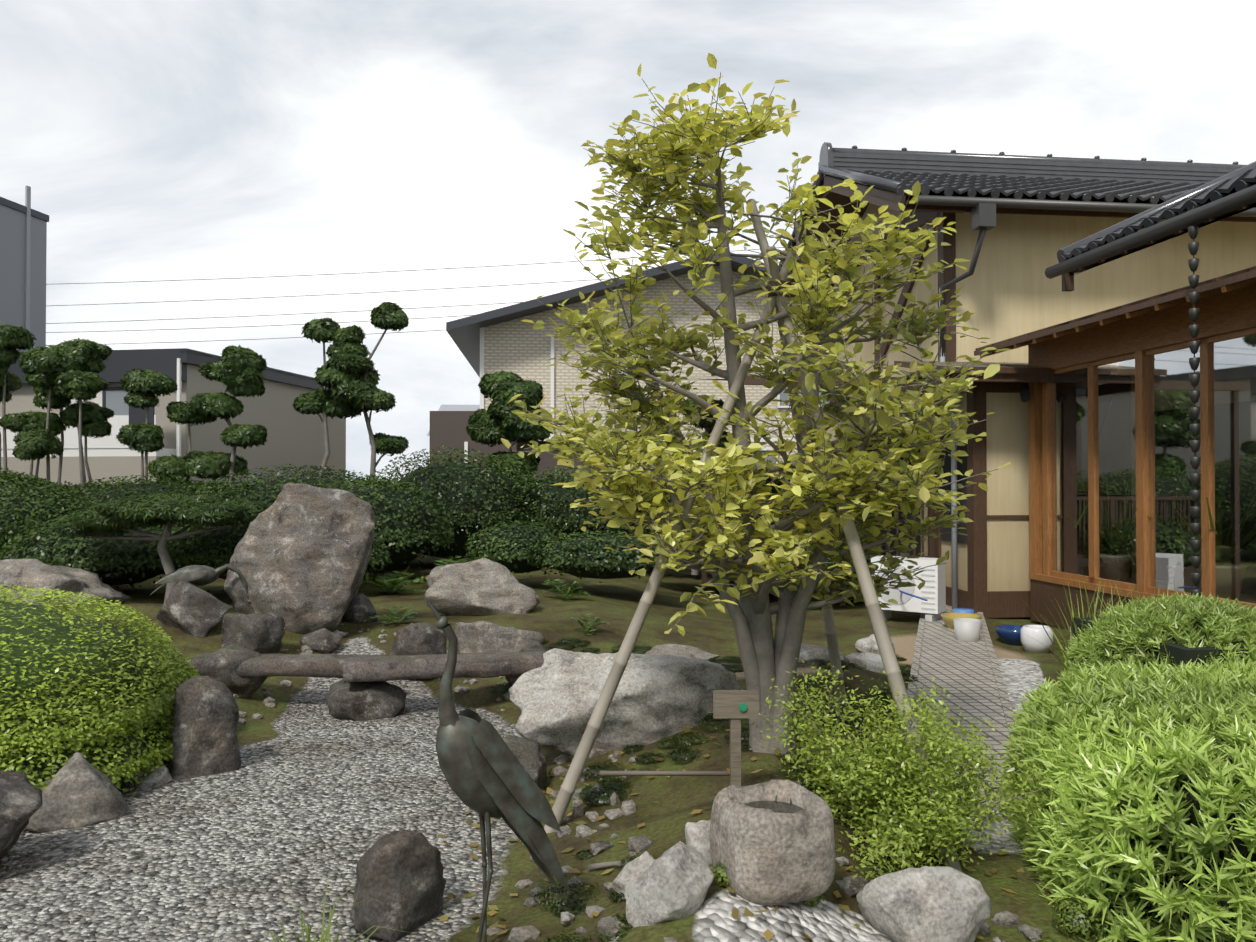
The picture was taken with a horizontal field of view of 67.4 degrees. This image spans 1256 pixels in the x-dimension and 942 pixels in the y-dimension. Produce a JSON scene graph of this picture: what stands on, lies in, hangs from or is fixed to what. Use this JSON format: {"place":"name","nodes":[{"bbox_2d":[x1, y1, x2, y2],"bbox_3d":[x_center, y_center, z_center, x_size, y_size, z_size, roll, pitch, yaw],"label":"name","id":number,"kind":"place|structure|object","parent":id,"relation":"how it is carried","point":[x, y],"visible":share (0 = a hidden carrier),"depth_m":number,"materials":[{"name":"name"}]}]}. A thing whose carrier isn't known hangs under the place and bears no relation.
{"place":"outdoors","nodes":[
{"label":"outdoors","id":0,"kind":"place"},
{"bbox_2d":[429,411,602,481],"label":"brown shed","id":1,"kind":"structure","parent":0,"point":[447,429],"depth_m":22.84,"materials":[{"name":"dark brown painted siding"}]},
{"bbox_2d":[0,555,1180,941],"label":"garden ground","id":2,"kind":"structure","parent":0,"point":[304,801],"depth_m":4.68,"materials":[{"name":"green plant"}]},
{"bbox_2d":[0,770,42,858],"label":"rock","id":3,"kind":"object","parent":2,"relation":"on","point":[21,803],"visible":1,"depth_m":4.19,"materials":[{"name":"grey stone"}]},
{"bbox_2d":[0,559,130,605],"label":"rock","id":4,"kind":"object","parent":2,"relation":"on","point":[36,574],"visible":0.56,"depth_m":10.13,"materials":[{"name":"grey stone"}]},
{"bbox_2d":[25,751,128,832],"bbox_3d":[-2.891,1.667,4.902,0.529,0.454,0.435,0,-1,-26],"label":"rock","id":5,"kind":"object","parent":2,"relation":"on","point":[79,791],"visible":0.67,"depth_m":4.75,"materials":[{"name":"grey stone"}]},
{"bbox_2d":[127,764,172,789],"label":"rock","id":6,"kind":"object","parent":2,"relation":"on","point":[152,780],"visible":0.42,"depth_m":5.40,"materials":[{"name":"grey stone"}]},
{"bbox_2d":[156,580,231,636],"bbox_3d":[-3.966,1.265,8.544,0.696,0.553,0.503,0,-1,-2],"label":"fallen rock","id":7,"kind":"object","parent":2,"relation":"on","point":[188,608],"visible":0.92,"depth_m":8.43,"materials":[{"name":"grey stone"}]},
{"bbox_2d":[150,563,250,602],"bbox_3d":[-3.951,1.137,8.840,0.954,0.527,0.209,0,-1,-22],"label":"feeding crane statue","id":8,"kind":"object","parent":2,"relation":"on","point":[198,575],"visible":0.85,"depth_m":8.76,"materials":[{"name":"grey metal"}]},
{"bbox_2d":[170,676,240,779],"bbox_3d":[-2.558,1.587,5.713,0.388,0.674,0.353,0,-1,-24],"label":"rock","id":9,"kind":"object","parent":2,"relation":"on","point":[205,742],"visible":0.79,"depth_m":5.61,"materials":[{"name":"grey stone"}]},
{"bbox_2d":[190,644,266,698],"bbox_3d":[-3.099,1.567,7.283,0.585,0.438,0.464,0,-1,-2],"label":"rock","id":10,"kind":"object","parent":2,"relation":"on","point":[221,665],"visible":0.58,"depth_m":7.13,"materials":[{"name":"grey stone"}]},
{"bbox_2d":[221,612,284,653],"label":"fallen rock","id":11,"kind":"object","parent":2,"relation":"on","point":[262,632],"visible":0.71,"depth_m":8.21,"materials":[{"name":"grey stone"}]},
{"bbox_2d":[187,653,387,678],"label":"bridge beam","id":12,"kind":"structure","parent":2,"relation":"on","point":[309,665],"depth_m":7.13,"materials":[{"name":"stone"}]},
{"bbox_2d":[224,483,375,633],"bbox_3d":[-3.200,0.835,9.380,1.377,1.431,1.146,0,-1,-2],"label":"boulder","id":13,"kind":"object","parent":2,"relation":"on","point":[300,559],"visible":0.98,"depth_m":9.04,"materials":[{"name":"grey stone"}]},
{"bbox_2d":[300,628,342,653],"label":"fallen rock","id":14,"kind":"object","parent":2,"relation":"on","point":[324,641],"visible":0.79,"depth_m":8.62,"materials":[{"name":"grey stone"}]},
{"bbox_2d":[0,324,709,602],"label":"niwaki","id":15,"kind":"object","parent":2,"relation":"on","point":[75,360],"depth_m":16.35,"materials":[{"name":"green plant"}]},
{"bbox_2d":[0,324,529,535],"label":"tree foliage","id":16,"kind":"object","parent":15,"relation":"on","point":[148,392],"depth_m":16.04,"materials":[{"name":"green plant"}]},
{"bbox_2d":[183,302,730,487],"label":"niwaki leaves","id":17,"kind":"object","parent":15,"relation":"on","point":[239,369],"visible":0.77,"depth_m":16.57,"materials":[{"name":"green plant"}]},
{"bbox_2d":[342,594,377,622],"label":"fallen rock","id":18,"kind":"object","parent":2,"relation":"on","point":[360,608],"visible":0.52,"depth_m":9.45,"materials":[{"name":"grey stone"}]},
{"bbox_2d":[327,679,406,720],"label":"rock","id":19,"kind":"object","parent":2,"relation":"on","point":[365,701],"visible":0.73,"depth_m":6.90,"materials":[{"name":"grey stone"}]},
{"bbox_2d":[343,651,546,682],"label":"bridge beam","id":20,"kind":"structure","parent":19,"relation":"on","point":[404,667],"depth_m":6.97,"materials":[{"name":"stone"}]},
{"bbox_2d":[350,830,445,941],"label":"rock","id":21,"kind":"object","parent":2,"relation":"on","point":[401,882],"visible":0.96,"depth_m":3.63,"materials":[{"name":"grey stone"}]},
{"bbox_2d":[389,622,446,679],"bbox_3d":[-1.802,1.571,8.051,0.412,0.567,0.510,1,-1,-43],"label":"fallen rock","id":22,"kind":"object","parent":2,"relation":"on","point":[421,638],"visible":0.54,"depth_m":7.92,"materials":[{"name":"grey stone"}]},
{"bbox_2d":[0,445,873,591],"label":"shrub","id":23,"kind":"object","parent":2,"relation":"on","point":[14,548],"depth_m":13.06,"materials":[{"name":"green plant"}]},
{"bbox_2d":[61,476,826,523],"bbox_3d":[-6.378,0.992,17.659,20.036,1.877,5.024,0,-1,-2],"label":"hedge","id":24,"kind":"object","parent":2,"relation":"on","point":[778,482],"depth_m":18.81,"materials":[{"name":"green plant"}]},
{"bbox_2d":[425,558,539,614],"bbox_3d":[-1.566,1.318,10.303,1.199,0.724,0.803,0,-1,-2],"label":"long rock","id":25,"kind":"object","parent":2,"relation":"on","point":[483,586],"visible":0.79,"depth_m":10.06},
{"bbox_2d":[362,554,609,634],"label":"ferns","id":26,"kind":"object","parent":2,"relation":"on","point":[392,583],"visible":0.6,"depth_m":11.38,"materials":[{"name":"green plant"}]},
{"bbox_2d":[425,597,570,941],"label":"tall crane statue","id":27,"kind":"object","parent":2,"relation":"on","point":[486,775],"visible":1,"depth_m":3.34,"materials":[{"name":"grey metal"}]},
{"bbox_2d":[454,620,543,652],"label":"angular rock","id":28,"kind":"object","parent":2,"relation":"on","point":[482,636],"visible":0.52,"depth_m":7.96,"materials":[{"name":"grey stone"}]},
{"bbox_2d":[502,736,546,788],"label":"mound rock","id":29,"kind":"object","parent":2,"relation":"on","point":[529,755],"visible":0.35,"depth_m":5.30,"materials":[{"name":"grey stone"}]},
{"bbox_2d":[505,640,548,686],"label":"rock","id":30,"kind":"object","parent":2,"relation":"on","point":[533,645],"visible":0.1,"depth_m":7.32,"materials":[{"name":"grey stone"}]},
{"bbox_2d":[170,623,1042,941],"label":"loose stones","id":31,"kind":"object","parent":2,"relation":"on","point":[846,885],"visible":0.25,"depth_m":4.05,"materials":[{"name":"grey stone"}]},
{"bbox_2d":[509,648,743,755],"bbox_3d":[0.045,1.464,5.900,1.576,0.710,0.916,0,-1,-2],"label":"flat rock","id":32,"kind":"object","parent":2,"relation":"on","point":[554,697],"visible":0.75,"depth_m":5.60,"materials":[{"name":"grey stone"}]},
{"bbox_2d":[612,851,654,898],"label":"rock","id":33,"kind":"object","parent":2,"relation":"on","point":[636,867],"visible":0.4,"depth_m":3.51,"materials":[{"name":"grey stone"}]},
{"bbox_2d":[588,860,715,871],"bbox_3d":[0.107,1.567,3.624,0.187,0.258,0.936,1,-1,-41],"label":"dried root","id":34,"kind":"object","parent":2,"relation":"on","point":[594,867],"visible":0.21,"depth_m":3.95,"materials":[{"name":"grey plant"}]},
{"bbox_2d":[623,841,713,926],"bbox_3d":[0.152,1.429,3.252,0.268,0.296,0.266,-1,-1,38],"label":"rock block","id":35,"kind":"object","parent":2,"relation":"on","point":[674,882],"visible":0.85,"depth_m":3.16,"materials":[{"name":"grey stone"}]},
{"bbox_2d":[544,251,796,832],"bbox_3d":[0.214,0.361,4.800,1.403,3.068,0.080,0,-1,-15],"label":"bamboo pole","id":36,"kind":"object","parent":2,"relation":"on","point":[578,763],"visible":0.6,"depth_m":4.71,"materials":[{"name":"beige wood"}]},
{"bbox_2d":[600,690,758,785],"bbox_3d":[0.225,1.253,4.172,0.704,0.570,0.062,0,-1,2],"label":"sign post","id":37,"kind":"object","parent":2,"relation":"on","point":[735,706],"visible":0.94,"depth_m":4.15,"materials":[{"name":"brown wood"}]},
{"bbox_2d":[645,644,718,659],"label":"rock","id":38,"kind":"object","parent":2,"relation":"on","point":[681,650],"visible":0.4,"depth_m":8.04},
{"bbox_2d":[447,637,925,941],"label":"moss clumps","id":39,"kind":"object","parent":2,"relation":"on","point":[602,796],"visible":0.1,"depth_m":5.10,"materials":[{"name":"green plant"}]},
{"bbox_2d":[685,820,711,864],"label":"rock","id":40,"kind":"object","parent":2,"relation":"on","point":[697,834],"visible":0.44,"depth_m":3.59,"materials":[{"name":"grey stone"}]},
{"bbox_2d":[209,571,1255,941],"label":"grass tufts","id":41,"kind":"object","parent":2,"relation":"on","point":[1077,919],"visible":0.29,"depth_m":3.41,"materials":[{"name":"green plant"}]},
{"bbox_2d":[501,53,1012,755],"bbox_3d":[0.652,-0.265,5.065,2.692,3.495,2.413,0,-1,-2],"label":"tree","id":42,"kind":"object","parent":2,"relation":"on","point":[673,339],"depth_m":4.72,"materials":[{"name":"green plant"}]},
{"bbox_2d":[438,695,1079,941],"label":"fallen leaves","id":43,"kind":"object","parent":2,"relation":"on","point":[768,934],"visible":0.29,"depth_m":3.99,"materials":[{"name":"yellow plant"}]},
{"bbox_2d":[710,780,835,905],"bbox_3d":[0.523,1.355,3.440,0.436,0.355,0.430,0,-1,-2],"label":"stone water basin","id":44,"kind":"object","parent":2,"relation":"on","point":[768,857],"visible":0.96,"depth_m":3.28,"materials":[{"name":"stone"}]},
{"bbox_2d":[766,246,846,704],"bbox_3d":[1.086,0.241,5.556,0.083,2.793,1.633,0,-1,26],"label":"bamboo pole","id":45,"kind":"object","parent":2,"relation":"on","point":[831,637],"visible":0.44,"depth_m":5.86,"materials":[{"name":"brown wood"}]},
{"bbox_2d":[768,280,785,297],"bbox_3d":[0.785,-0.955,4.956,0.091,0.080,0.096,0,-1,-2],"label":"pole binding","id":46,"kind":"object","parent":45,"relation":"attached to","point":[776,283],"visible":0.47,"depth_m":4.92,"materials":[{"name":"black fabric"}]},
{"bbox_2d":[797,643,848,667],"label":"rock","id":47,"kind":"object","parent":2,"relation":"on","point":[810,654],"visible":0.31,"depth_m":7.37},
{"bbox_2d":[746,199,962,871],"bbox_3d":[1.042,0.180,4.560,0.080,3.330,1.380,0,-1,-35],"label":"bamboo pole","id":48,"kind":"object","parent":2,"relation":"on","point":[893,674],"visible":0.48,"depth_m":4.42,"materials":[{"name":"beige wood"}]},
{"bbox_2d":[845,652,884,673],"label":"rock","id":49,"kind":"object","parent":2,"relation":"on","point":[872,662],"visible":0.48,"depth_m":7.83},
{"bbox_2d":[855,634,894,653],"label":"rock","id":50,"kind":"object","parent":2,"relation":"on","point":[867,644],"visible":0.31,"depth_m":9.15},
{"bbox_2d":[871,555,945,621],"bbox_3d":[3.331,1.417,11.211,0.800,0.770,0.340,0,-1,35],"label":"ac unit","id":51,"kind":"object","parent":2,"relation":"on","point":[932,590],"visible":0.73,"depth_m":11.01,"materials":[{"name":"white plastic"}]},
{"bbox_2d":[751,657,1077,880],"bbox_3d":[1.283,1.328,4.193,1.402,0.937,1.374,0,-1,-20],"label":"shrub","id":52,"kind":"object","parent":2,"relation":"on","point":[915,818],"depth_m":4.10,"materials":[{"name":"green plant"}]},
{"bbox_2d":[856,866,991,941],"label":"rock","id":53,"kind":"object","parent":2,"relation":"on","point":[935,904],"visible":0.96,"depth_m":3.27,"materials":[{"name":"grey stone"}]},
{"bbox_2d":[941,612,981,628],"bbox_3d":[3.675,1.690,10.391,0.430,0.200,0.430,0,-1,-2],"label":"bowl","id":54,"kind":"object","parent":2,"relation":"on","point":[947,618],"visible":0.52,"depth_m":10.40,"materials":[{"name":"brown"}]},
{"bbox_2d":[686,142,1255,630],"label":"house","id":55,"kind":"structure","parent":2,"relation":"on","point":[1074,292],"depth_m":11.34,"materials":[{"name":"yellow paint"}]},
{"bbox_2d":[1188,206,1201,596],"bbox_3d":[4.639,-0.421,7.708,0.078,3.510,0.078,0,-1,21],"label":"rain chain","id":56,"kind":"object","parent":55,"relation":"hanging from","point":[1194,378],"visible":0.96,"depth_m":7.69,"materials":[{"name":"grey metal"}]},
{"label":"sunroom pots","id":57,"kind":"object","parent":55,"relation":"on","visible":0},
{"bbox_2d":[1042,478,1216,538],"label":"sunroom plants","id":58,"kind":"object","parent":57,"relation":"on","point":[1210,520],"visible":0.04,"depth_m":8.45,"materials":[{"name":"green plant"}]},
{"bbox_2d":[995,625,1022,645],"bbox_3d":[4.042,1.718,9.828,0.400,0.170,0.400,0,-1,-2],"label":"blue pot","id":59,"kind":"object","parent":2,"relation":"on","point":[1009,634],"visible":0.6,"depth_m":9.73,"materials":[{"name":"blue ceramic"}]},
{"bbox_2d":[1021,625,1052,652],"bbox_3d":[4.048,1.664,9.327,0.300,0.250,0.300,0,-1,-2],"label":"flower pot","id":60,"kind":"object","parent":2,"relation":"on","point":[1035,634],"visible":0.96,"depth_m":9.21,"materials":[{"name":"white ceramic"}]},
{"bbox_2d":[997,590,1255,941],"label":"podocarpus","id":61,"kind":"object","parent":2,"relation":"on","point":[1139,731],"depth_m":3.66,"materials":[{"name":"green plant"}]},
{"bbox_2d":[0,0,1255,482],"label":"sky","id":62,"kind":"structure","parent":0,"point":[158,141],"materials":[{"name":"white"}]},
{"bbox_2d":[745,801,802,812],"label":"water","id":63,"kind":"structure","parent":0,"point":[779,807],"depth_m":3.51,"materials":[{"name":"grey liquid"}]},
{"bbox_2d":[901,605,1014,800],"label":"tile path","id":64,"kind":"structure","parent":0,"point":[946,659],"depth_m":7.53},
{"bbox_2d":[899,590,945,612],"bbox_3d":[3.427,1.573,10.971,0.615,0.371,0.488,1,-1,-37],"label":"hose","id":65,"kind":"object","parent":64,"relation":"on","point":[914,596],"visible":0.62,"depth_m":10.73,"materials":[{"name":"blue plastic"}]},
{"bbox_2d":[953,608,973,613],"bbox_3d":[3.834,1.679,10.762,0.220,0.200,0.220,0,-1,-2],"label":"pot","id":66,"kind":"object","parent":64,"relation":"on","point":[964,610],"visible":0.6,"depth_m":10.70,"materials":[{"name":"blue"}]},
{"bbox_2d":[953,618,980,641],"bbox_3d":[3.462,1.657,9.612,0.270,0.280,0.270,0,-1,-2],"label":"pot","id":67,"kind":"object","parent":64,"relation":"on","point":[967,629],"visible":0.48,"depth_m":9.51,"materials":[{"name":"grey ceramic"}]},
{"label":"ground","id":68,"kind":"structure","parent":0,"visible":0},
{"bbox_2d":[0,186,48,351],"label":"grey building","id":69,"kind":"structure","parent":68,"relation":"on","point":[23,237],"depth_m":28.60,"materials":[{"name":"grey metal"}]},
{"bbox_2d":[0,584,199,795],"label":"azalea","id":70,"kind":"object","parent":68,"relation":"on","point":[152,709],"depth_m":5.29,"materials":[{"name":"green plant"}]},
{"bbox_2d":[0,348,345,485],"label":"building","id":71,"kind":"structure","parent":68,"relation":"on","point":[295,438],"depth_m":24.06,"materials":[{"name":"grey paint"}]},
{"bbox_2d":[46,247,783,345],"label":"power lines","id":72,"kind":"object","parent":68,"relation":"on","point":[308,295],"visible":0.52,"depth_m":42.09,"materials":[{"name":"grey metal"}]},
{"bbox_2d":[427,405,479,435],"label":"house roof","id":73,"kind":"structure","parent":68,"relation":"on","point":[459,407],"depth_m":42.33,"materials":[{"name":"grey metal"}]},
{"bbox_2d":[446,252,828,478],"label":"house","id":74,"kind":"structure","parent":68,"relation":"on","point":[507,339],"depth_m":27.08,"materials":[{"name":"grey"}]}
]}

